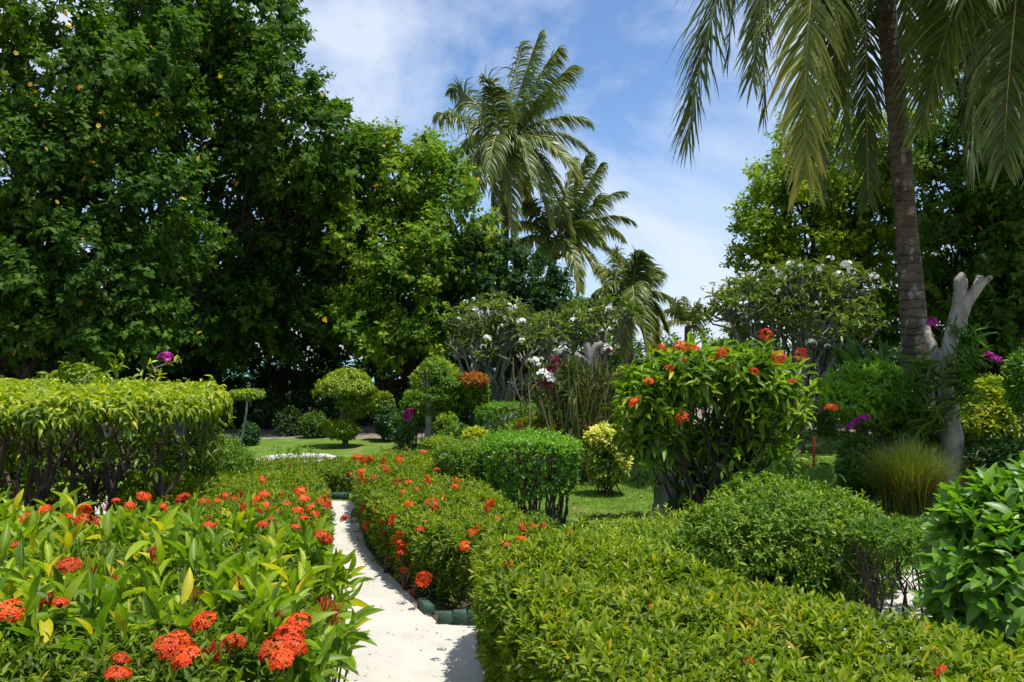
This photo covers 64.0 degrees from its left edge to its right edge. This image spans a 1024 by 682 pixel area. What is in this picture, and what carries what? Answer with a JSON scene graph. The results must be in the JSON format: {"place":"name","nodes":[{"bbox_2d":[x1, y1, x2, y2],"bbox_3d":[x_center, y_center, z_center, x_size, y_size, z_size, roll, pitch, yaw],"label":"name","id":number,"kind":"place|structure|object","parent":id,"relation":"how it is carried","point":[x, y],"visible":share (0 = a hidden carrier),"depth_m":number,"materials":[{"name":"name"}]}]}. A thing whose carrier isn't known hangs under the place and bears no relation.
{"place":"outdoors","nodes":[
{"label":"outdoors","id":0,"kind":"place"},
{"bbox_2d":[33,397,922,678],"bbox_3d":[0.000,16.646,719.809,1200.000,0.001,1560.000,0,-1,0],"label":"ground","id":1,"kind":"structure","parent":0,"point":[409,597],"depth_m":6.52,"materials":[{"name":"brown soil"}]},
{"bbox_2d":[99,428,192,499],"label":"shrub","id":2,"kind":"object","parent":1,"relation":"on","point":[143,463],"visible":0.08,"depth_m":8.04,"materials":[{"name":"green plant"}]},
{"bbox_2d":[332,492,348,499],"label":"edging block","id":3,"kind":"structure","parent":1,"relation":"on","point":[341,495],"depth_m":9.53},
{"bbox_2d":[417,598,434,616],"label":"edging block","id":4,"kind":"structure","parent":1,"relation":"on","point":[425,606],"depth_m":5.25,"materials":[{"name":"green concrete"}]},
{"bbox_2d":[438,611,451,624],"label":"edging block","id":5,"kind":"structure","parent":1,"relation":"on","point":[444,617],"depth_m":5.04,"materials":[{"name":"green concrete"}]},
{"bbox_2d":[363,528,534,621],"bbox_3d":[-0.636,1.807,7.881,1.607,0.001,5.960,0,-1,-12],"label":"garden bed","id":6,"kind":"object","parent":1,"relation":"on","point":[441,606],"visible":0.17,"depth_m":5.71,"materials":[{"name":"soil"}]},
{"bbox_2d":[350,445,535,607],"bbox_3d":[-0.875,1.520,7.774,1.260,0.631,5.362,0,-1,-16],"label":"flowering hedge","id":7,"kind":"object","parent":6,"relation":"on","point":[402,505],"visible":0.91,"depth_m":6.29,"materials":[{"name":"green plant"}]},
{"bbox_2d":[430,432,489,494],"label":"domed shrub","id":8,"kind":"object","parent":6,"relation":"on","point":[445,457],"visible":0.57,"depth_m":8.12,"materials":[{"name":"green plant"}]},
{"bbox_2d":[478,509,566,532],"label":"shrub","id":9,"kind":"object","parent":6,"relation":"on","point":[547,516],"visible":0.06,"depth_m":6.98,"materials":[{"name":"green plant"}]},
{"bbox_2d":[453,609,466,625],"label":"edging block","id":10,"kind":"structure","parent":1,"relation":"on","point":[459,616],"depth_m":5.04,"materials":[{"name":"green concrete"}]},
{"bbox_2d":[609,332,695,365],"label":"distant tree","id":11,"kind":"object","parent":1,"relation":"on","point":[640,347],"visible":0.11,"depth_m":31.61,"materials":[{"name":"green plant"}]},
{"bbox_2d":[459,512,1023,681],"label":"flowering hedge","id":12,"kind":"object","parent":1,"relation":"on","point":[607,618],"visible":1,"depth_m":3.02,"materials":[{"name":"green plant"}]},
{"bbox_2d":[808,506,928,628],"bbox_3d":[2.877,1.389,5.047,2.103,0.742,0.902,0,-1,0],"label":"shrub","id":13,"kind":"object","parent":1,"relation":"on","point":[869,537],"visible":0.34,"depth_m":5.02,"materials":[{"name":"green plant"}]},
{"bbox_2d":[907,451,1023,681],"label":"broad leaved bush","id":14,"kind":"object","parent":1,"relation":"on","point":[971,568],"visible":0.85,"depth_m":3.31,"materials":[{"name":"green plant"}]},
{"bbox_2d":[3,431,982,580],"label":"lawn","id":15,"kind":"structure","parent":0,"point":[334,447],"depth_m":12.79,"materials":[{"name":"green plant"}]},
{"bbox_2d":[0,0,324,453],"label":"broadleaf tree","id":16,"kind":"object","parent":15,"relation":"on","point":[68,150],"visible":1,"depth_m":13.76,"materials":[{"name":"green plant"}]},
{"bbox_2d":[229,388,265,458],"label":"topiary","id":17,"kind":"object","parent":15,"relation":"on","point":[248,395],"visible":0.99,"depth_m":13.28,"materials":[{"name":"green plant"}]},
{"bbox_2d":[237,420,261,445],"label":"shade shrub","id":18,"kind":"object","parent":15,"relation":"on","point":[251,436],"visible":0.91,"depth_m":15.35,"materials":[{"name":"green plant"}]},
{"bbox_2d":[202,454,358,492],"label":"clipped hedge","id":19,"kind":"object","parent":15,"relation":"on","point":[334,468],"visible":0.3,"depth_m":9.92,"materials":[{"name":"green plant"}]},
{"bbox_2d":[255,443,336,461],"bbox_3d":[-3.212,1.713,12.167,1.165,0.381,1.200,0,-1,0],"label":"ring planter","id":20,"kind":"object","parent":15,"relation":"on","point":[295,453],"visible":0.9,"depth_m":12.26,"materials":[{"name":"stone"}]},
{"bbox_2d":[311,366,377,446],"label":"topiary","id":21,"kind":"object","parent":15,"relation":"on","point":[355,389],"visible":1,"depth_m":14.98,"materials":[{"name":"green plant"}]},
{"bbox_2d":[371,390,396,439],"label":"box topiary","id":22,"kind":"object","parent":15,"relation":"on","point":[380,399],"visible":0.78,"depth_m":16.35,"materials":[{"name":"green plant"}]},
{"bbox_2d":[373,404,400,441],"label":"box topiary","id":23,"kind":"object","parent":15,"relation":"on","point":[381,423],"visible":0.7,"depth_m":16.03,"materials":[{"name":"green plant"}]},
{"bbox_2d":[387,408,417,450],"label":"bougainvillea","id":24,"kind":"object","parent":15,"relation":"on","point":[398,436],"visible":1,"depth_m":14.16,"materials":[{"name":"green plant"}]},
{"bbox_2d":[397,390,426,448],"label":"leafy shrub","id":25,"kind":"object","parent":15,"relation":"on","point":[405,403],"visible":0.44,"depth_m":14.68,"materials":[{"name":"green plant"}]},
{"bbox_2d":[408,357,460,435],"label":"leafy shrub","id":26,"kind":"object","parent":15,"relation":"on","point":[415,376],"visible":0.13,"depth_m":15.06,"materials":[{"name":"green plant"}]},
{"bbox_2d":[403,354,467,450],"bbox_3d":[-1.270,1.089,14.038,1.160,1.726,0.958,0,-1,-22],"label":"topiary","id":27,"kind":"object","parent":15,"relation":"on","point":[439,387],"visible":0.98,"depth_m":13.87,"materials":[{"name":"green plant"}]},
{"bbox_2d":[420,434,455,451],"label":"leafy shrub","id":28,"kind":"object","parent":15,"relation":"on","point":[428,442],"visible":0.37,"depth_m":12.47,"materials":[{"name":"green plant"}]},
{"bbox_2d":[432,411,461,437],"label":"leafy shrub","id":29,"kind":"object","parent":15,"relation":"on","point":[446,419],"visible":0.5,"depth_m":13.46,"materials":[{"name":"green plant"}]},
{"bbox_2d":[437,422,469,439],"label":"leafy shrub","id":30,"kind":"object","parent":15,"relation":"on","point":[455,429],"visible":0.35,"depth_m":13.03,"materials":[{"name":"green plant"}]},
{"bbox_2d":[455,404,481,427],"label":"leafy shrub","id":31,"kind":"object","parent":15,"relation":"on","point":[463,419],"visible":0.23,"depth_m":14.21,"materials":[{"name":"green plant"}]},
{"bbox_2d":[419,437,521,501],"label":"flowering hedge","id":32,"kind":"object","parent":15,"relation":"on","point":[436,447],"visible":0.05,"depth_m":9.64,"materials":[{"name":"green plant"}]},
{"bbox_2d":[456,370,490,427],"bbox_3d":[-0.673,1.216,14.103,0.642,1.465,0.843,0,-1,0],"label":"croton","id":33,"kind":"object","parent":15,"relation":"on","point":[474,390],"visible":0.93,"depth_m":13.96,"materials":[{"name":"green plant"}]},
{"bbox_2d":[462,425,491,440],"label":"leafy shrub","id":34,"kind":"object","parent":15,"relation":"on","point":[475,431],"visible":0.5,"depth_m":12.46,"materials":[{"name":"yellow plant"}]},
{"bbox_2d":[472,398,550,433],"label":"clipped hedge","id":35,"kind":"object","parent":15,"relation":"on","point":[495,419],"visible":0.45,"depth_m":13.70,"materials":[{"name":"green plant"}]},
{"bbox_2d":[497,414,560,477],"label":"shrub","id":36,"kind":"object","parent":15,"relation":"on","point":[519,422],"visible":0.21,"depth_m":10.67,"materials":[{"name":"green plant"}]},
{"bbox_2d":[478,425,593,529],"bbox_3d":[0.221,1.344,8.090,1.114,0.960,1.627,0,-1,0],"label":"domed shrub","id":37,"kind":"object","parent":15,"relation":"on","point":[563,476],"visible":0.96,"depth_m":7.75,"materials":[{"name":"green plant"}]},
{"bbox_2d":[502,344,626,484],"bbox_3d":[0.797,0.967,10.979,1.840,1.830,1.685,-1,-1,36],"label":"orchid clump","id":38,"kind":"object","parent":15,"relation":"on","point":[568,381],"visible":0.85,"depth_m":10.67,"materials":[{"name":"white plant"}]},
{"bbox_2d":[523,291,644,385],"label":"frangipani tree","id":39,"kind":"object","parent":15,"relation":"on","point":[589,319],"visible":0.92,"depth_m":14.96,"materials":[{"name":"green plant"}]},
{"bbox_2d":[573,341,603,478],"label":"dead branch","id":40,"kind":"object","parent":15,"relation":"on","point":[589,353],"visible":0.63,"depth_m":11.26,"materials":[{"name":"grey wood"}]},
{"bbox_2d":[581,420,632,495],"bbox_3d":[1.154,1.403,9.868,0.659,0.921,0.622,0,-1,0],"label":"variegated croton","id":41,"kind":"object","parent":15,"relation":"on","point":[608,472],"visible":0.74,"depth_m":9.72,"materials":[{"name":"yellow plant"}]},
{"bbox_2d":[333,459,939,680],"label":"leaf litter","id":42,"kind":"object","parent":15,"relation":"on","point":[637,514],"visible":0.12,"depth_m":9.41,"materials":[{"name":"brown plant"}]},
{"bbox_2d":[553,502,742,584],"bbox_3d":[1.040,1.557,6.261,2.155,0.472,1.332,1,-2,-45],"label":"hedge","id":43,"kind":"object","parent":15,"relation":"on","point":[658,530],"visible":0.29,"depth_m":6.29,"materials":[{"name":"green plant"}]},
{"bbox_2d":[650,474,682,520],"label":"tree trunk","id":44,"kind":"object","parent":15,"relation":"on","point":[664,497],"visible":0.41,"depth_m":8.20,"materials":[{"name":"grey plant"}]},
{"bbox_2d":[606,328,845,516],"bbox_3d":[2.087,0.999,8.114,2.343,2.230,1.566,0,-1,0],"label":"flowering bush","id":45,"kind":"object","parent":15,"relation":"on","point":[756,393],"visible":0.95,"depth_m":7.84,"materials":[{"name":"green plant"}]},
{"bbox_2d":[672,470,911,608],"bbox_3d":[1.975,1.375,5.914,1.805,0.859,1.308,0,-1,0],"label":"privet mound","id":46,"kind":"object","parent":15,"relation":"on","point":[764,543],"visible":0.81,"depth_m":5.60,"materials":[{"name":"green plant"}]},
{"bbox_2d":[698,255,890,451],"bbox_3d":[4.894,0.202,14.481,3.446,3.499,2.625,0,-1,0],"label":"frangipani tree","id":47,"kind":"object","parent":15,"relation":"on","point":[810,291],"visible":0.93,"depth_m":13.94,"materials":[{"name":"green plant"}]},
{"bbox_2d":[668,0,940,479],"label":"coconut palm","id":48,"kind":"object","parent":15,"relation":"on","point":[808,95],"visible":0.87,"depth_m":10.60,"materials":[{"name":"green plant"}]},
{"bbox_2d":[711,405,937,449],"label":"clipped hedge","id":49,"kind":"object","parent":15,"relation":"on","point":[825,429],"visible":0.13,"depth_m":14.23,"materials":[{"name":"green plant"}]},
{"bbox_2d":[719,94,950,435],"bbox_3d":[6.789,-1.549,16.996,4.712,7.271,3.610,0,-1,0],"label":"broadleaf tree","id":50,"kind":"object","parent":15,"relation":"on","point":[836,230],"visible":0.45,"depth_m":16.52,"materials":[{"name":"green plant"}]},
{"bbox_2d":[834,432,882,497],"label":"leafy shrub","id":51,"kind":"object","parent":15,"relation":"on","point":[858,443],"visible":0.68,"depth_m":9.66,"materials":[{"name":"green plant"}]},
{"bbox_2d":[829,333,890,453],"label":"bird nest fern","id":52,"kind":"object","parent":15,"relation":"on","point":[853,350],"visible":0.41,"depth_m":11.81,"materials":[{"name":"plant"}]},
{"bbox_2d":[816,357,914,451],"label":"leafy shrub","id":53,"kind":"object","parent":15,"relation":"on","point":[850,391],"visible":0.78,"depth_m":10.17,"materials":[{"name":"green plant"}]},
{"bbox_2d":[870,345,935,427],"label":"shade shrub","id":54,"kind":"object","parent":15,"relation":"on","point":[894,351],"visible":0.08,"depth_m":12.54,"materials":[{"name":"green plant"}]},
{"bbox_2d":[876,404,940,457],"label":"leafy shrub","id":55,"kind":"object","parent":15,"relation":"on","point":[934,438],"visible":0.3,"depth_m":10.40,"materials":[{"name":"green plant"}]},
{"bbox_2d":[884,0,1023,192],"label":"coconut palm","id":56,"kind":"object","parent":15,"relation":"on","point":[952,33],"visible":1,"depth_m":9.05,"materials":[{"name":"green plant"}]},
{"bbox_2d":[921,272,992,488],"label":"dead tree","id":57,"kind":"object","parent":15,"relation":"on","point":[963,300],"visible":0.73,"depth_m":10.12,"materials":[{"name":"grey wood"}]},
{"bbox_2d":[846,312,1002,448],"bbox_3d":[4.903,0.519,9.688,1.867,1.734,1.005,0,-1,0],"label":"orchid plant","id":58,"kind":"object","parent":57,"relation":"attached to","point":[916,410],"visible":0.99,"depth_m":9.71,"materials":[{"name":"green plant"}]},
{"bbox_2d":[959,371,1023,464],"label":"yellow shrub","id":59,"kind":"object","parent":15,"relation":"on","point":[975,429],"visible":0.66,"depth_m":10.51,"materials":[{"name":"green plant"}]},
{"bbox_2d":[959,436,1023,483],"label":"shade shrub","id":60,"kind":"object","parent":15,"relation":"on","point":[980,459],"visible":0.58,"depth_m":9.85,"materials":[{"name":"green plant"}]},
{"bbox_2d":[1000,346,1023,442],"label":"leafy shrub","id":61,"kind":"object","parent":15,"relation":"on","point":[1014,391],"visible":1,"depth_m":9.23,"materials":[{"name":"green plant"}]},
{"bbox_2d":[0,404,1005,444],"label":"bare ground","id":62,"kind":"structure","parent":0,"point":[367,432],"depth_m":18.13,"materials":[{"name":"brown soil"}]},
{"bbox_2d":[0,149,44,369],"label":"shade tree","id":63,"kind":"object","parent":62,"relation":"on","point":[6,168],"depth_m":22.76,"materials":[{"name":"green plant"}]},
{"bbox_2d":[3,247,198,382],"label":"shade tree","id":64,"kind":"object","parent":62,"relation":"on","point":[53,358],"visible":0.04,"depth_m":22.22,"materials":[{"name":"green plant"}]},
{"bbox_2d":[89,234,299,395],"bbox_3d":[-8.710,-0.507,22.888,5.080,5.497,5.726,-1,-1,30],"label":"shade tree","id":65,"kind":"object","parent":62,"relation":"on","point":[194,365],"visible":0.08,"depth_m":23.07,"materials":[{"name":"green plant"}]},
{"bbox_2d":[59,0,401,428],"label":"broadleaf tree","id":66,"kind":"object","parent":62,"relation":"on","point":[242,59],"visible":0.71,"depth_m":17.79,"materials":[{"name":"green plant"}]},
{"bbox_2d":[214,360,251,408],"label":"thicket","id":67,"kind":"object","parent":62,"relation":"on","point":[236,385],"visible":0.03,"depth_m":25.83,"materials":[{"name":"green plant"}]},
{"bbox_2d":[216,399,254,428],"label":"shade shrub","id":68,"kind":"object","parent":62,"relation":"on","point":[238,420],"visible":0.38,"depth_m":19.22,"materials":[{"name":"green plant"}]},
{"bbox_2d":[226,360,296,408],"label":"thicket","id":69,"kind":"object","parent":62,"relation":"on","point":[249,372],"visible":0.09,"depth_m":26.71,"materials":[{"name":"green plant"}]},
{"bbox_2d":[246,388,288,429],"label":"shade shrub","id":70,"kind":"object","parent":62,"relation":"on","point":[263,420],"visible":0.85,"depth_m":18.99,"materials":[{"name":"green plant"}]},
{"bbox_2d":[271,405,304,436],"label":"shade shrub","id":71,"kind":"object","parent":62,"relation":"on","point":[291,428],"visible":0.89,"depth_m":17.32,"materials":[{"name":"green plant"}]},
{"bbox_2d":[202,242,385,410],"bbox_3d":[-6.195,-0.439,23.980,6.108,5.366,4.920,1,-1,-35],"label":"shade tree","id":72,"kind":"object","parent":62,"relation":"on","point":[308,377],"visible":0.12,"depth_m":23.95,"materials":[{"name":"green plant"}]},
{"bbox_2d":[284,387,315,426],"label":"shade shrub","id":73,"kind":"object","parent":62,"relation":"on","point":[299,404],"visible":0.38,"depth_m":19.87,"materials":[{"name":"green plant"}]},
{"bbox_2d":[297,408,329,438],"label":"round shrub","id":74,"kind":"object","parent":62,"relation":"on","point":[315,427],"visible":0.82,"depth_m":16.82,"materials":[{"name":"green plant"}]},
{"bbox_2d":[286,367,341,407],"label":"thicket","id":75,"kind":"object","parent":62,"relation":"on","point":[335,398],"visible":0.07,"depth_m":27.67,"materials":[{"name":"green plant"}]},
{"bbox_2d":[311,399,340,422],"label":"shade shrub","id":76,"kind":"object","parent":62,"relation":"on","point":[330,411],"visible":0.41,"depth_m":19.23,"materials":[{"name":"green plant"}]},
{"bbox_2d":[354,394,375,425],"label":"shade shrub","id":77,"kind":"object","parent":62,"relation":"on","point":[367,419],"visible":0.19,"depth_m":19.89,"materials":[{"name":"green plant"}]},
{"bbox_2d":[300,285,487,408],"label":"shade tree","id":78,"kind":"object","parent":62,"relation":"on","point":[390,383],"visible":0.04,"depth_m":24.70,"materials":[{"name":"green plant"}]},
{"bbox_2d":[393,386,420,428],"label":"shade shrub","id":79,"kind":"object","parent":62,"relation":"on","point":[400,394],"visible":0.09,"depth_m":18.82,"materials":[{"name":"green plant"}]},
{"bbox_2d":[301,116,514,406],"bbox_3d":[-2.421,-1.791,19.591,5.162,7.827,5.626,0,-1,0],"label":"broadleaf tree","id":80,"kind":"object","parent":62,"relation":"on","point":[421,211],"visible":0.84,"depth_m":18.62,"materials":[{"name":"green plant"}]},
{"bbox_2d":[429,287,545,383],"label":"shade tree","id":81,"kind":"object","parent":62,"relation":"on","point":[442,334],"visible":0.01,"depth_m":25.12,"materials":[{"name":"green plant"}]},
{"bbox_2d":[442,288,558,432],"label":"frangipani tree","id":82,"kind":"object","parent":62,"relation":"on","point":[473,324],"visible":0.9,"depth_m":16.24,"materials":[{"name":"green plant"}]},
{"bbox_2d":[463,360,547,409],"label":"thicket","id":83,"kind":"object","parent":62,"relation":"on","point":[525,386],"visible":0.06,"depth_m":25.56,"materials":[{"name":"green plant"}]},
{"bbox_2d":[439,220,585,418],"bbox_3d":[-0.037,-0.360,19.519,3.734,4.955,4.501,0,-1,0],"label":"broadleaf tree","id":84,"kind":"object","parent":62,"relation":"on","point":[541,294],"visible":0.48,"depth_m":19.00,"materials":[{"name":"green plant"}]},
{"bbox_2d":[432,29,594,389],"bbox_3d":[0.043,-4.027,25.840,5.249,12.433,4.993,0,-1,0],"label":"coconut palm","id":85,"kind":"object","parent":62,"relation":"on","point":[507,156],"visible":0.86,"depth_m":25.66,"materials":[{"name":"green plant"}]},
{"bbox_2d":[531,344,610,403],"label":"thicket","id":86,"kind":"object","parent":62,"relation":"on","point":[568,350],"visible":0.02,"depth_m":27.96,"materials":[{"name":"green plant"}]},
{"bbox_2d":[509,150,636,395],"bbox_3d":[1.913,-2.129,26.780,4.384,8.685,3.887,0,-1,0],"label":"coconut palm","id":87,"kind":"object","parent":62,"relation":"on","point":[589,229],"visible":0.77,"depth_m":26.70,"materials":[{"name":"green plant"}]},
{"bbox_2d":[553,335,643,363],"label":"distant tree","id":88,"kind":"object","parent":62,"relation":"on","point":[608,341],"visible":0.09,"depth_m":29.47,"materials":[{"name":"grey plant"}]},
{"bbox_2d":[605,349,643,399],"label":"thicket","id":89,"kind":"object","parent":62,"relation":"on","point":[618,360],"visible":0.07,"depth_m":28.91,"materials":[{"name":"green plant"}]},
{"bbox_2d":[590,242,676,398],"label":"coconut palm","id":90,"kind":"object","parent":62,"relation":"on","point":[634,282],"visible":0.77,"depth_m":23.69,"materials":[{"name":"green plant"}]},
{"bbox_2d":[662,296,708,345],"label":"coconut palm","id":91,"kind":"object","parent":62,"relation":"on","point":[683,314],"visible":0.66,"depth_m":26.91,"materials":[{"name":"green plant"}]},
{"bbox_2d":[679,321,790,352],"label":"distant tree","id":92,"kind":"object","parent":62,"relation":"on","point":[721,341],"visible":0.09,"depth_m":29.65,"materials":[{"name":"green plant"}]},
{"bbox_2d":[784,241,949,390],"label":"shade tree","id":93,"kind":"object","parent":62,"relation":"on","point":[894,331],"visible":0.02,"depth_m":19.26,"materials":[{"name":"green plant"}]},
{"bbox_2d":[855,8,1023,420],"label":"broadleaf tree","id":94,"kind":"object","parent":62,"relation":"on","point":[987,219],"visible":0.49,"depth_m":14.20,"materials":[{"name":"green plant"}]},
{"bbox_2d":[896,243,1018,423],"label":"shade tree","id":95,"kind":"object","parent":62,"relation":"on","point":[940,255],"visible":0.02,"depth_m":18.65,"materials":[{"name":"green plant"}]},
{"bbox_2d":[0,0,1005,358],"label":"sky","id":96,"kind":"structure","parent":0,"point":[395,58],"materials":[{"name":"blue"}]},
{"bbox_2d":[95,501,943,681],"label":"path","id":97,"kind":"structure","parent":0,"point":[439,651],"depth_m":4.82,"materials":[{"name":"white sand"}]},
{"bbox_2d":[613,363,638,464],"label":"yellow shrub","id":98,"kind":"object","parent":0,"point":[617,376],"visible":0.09,"depth_m":12.43,"materials":[{"name":"green plant"}]},
{"bbox_2d":[843,432,974,516],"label":"ornamental grass","id":99,"kind":"object","parent":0,"point":[908,481],"depth_m":8.60,"materials":[{"name":"green plant"}]},
{"label":"garden bed","id":100,"kind":"structure","parent":0,"visible":0},
{"bbox_2d":[0,438,106,512],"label":"round shrub","id":101,"kind":"object","parent":100,"relation":"on","point":[52,498],"visible":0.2,"depth_m":7.54,"materials":[{"name":"green plant"}]},
{"bbox_2d":[0,349,236,524],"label":"flat topped ficus","id":102,"kind":"object","parent":100,"relation":"on","point":[77,401],"visible":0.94,"depth_m":5.89,"materials":[{"name":"green plant"}]},
{"bbox_2d":[133,351,182,465],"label":"bougainvillea sprig","id":103,"kind":"object","parent":100,"relation":"on","point":[166,356],"visible":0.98,"depth_m":7.54,"materials":[{"name":"purple plant"}]},
{"bbox_2d":[0,483,384,681],"bbox_3d":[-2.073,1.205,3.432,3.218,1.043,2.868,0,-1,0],"label":"ixora bush","id":104,"kind":"object","parent":100,"relation":"on","point":[339,635],"visible":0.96,"depth_m":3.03,"materials":[{"name":"green plant"}]},
{"bbox_2d":[155,429,259,508],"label":"round shrub","id":105,"kind":"object","parent":100,"relation":"on","point":[242,455],"visible":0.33,"depth_m":7.24,"materials":[{"name":"green plant"}]},
{"bbox_2d":[114,454,336,625],"bbox_3d":[-2.168,1.407,6.251,1.677,0.776,3.592,0,-1,-22],"label":"flowering hedge","id":106,"kind":"object","parent":100,"relation":"on","point":[303,494],"visible":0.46,"depth_m":6.30,"materials":[{"name":"green plant"}]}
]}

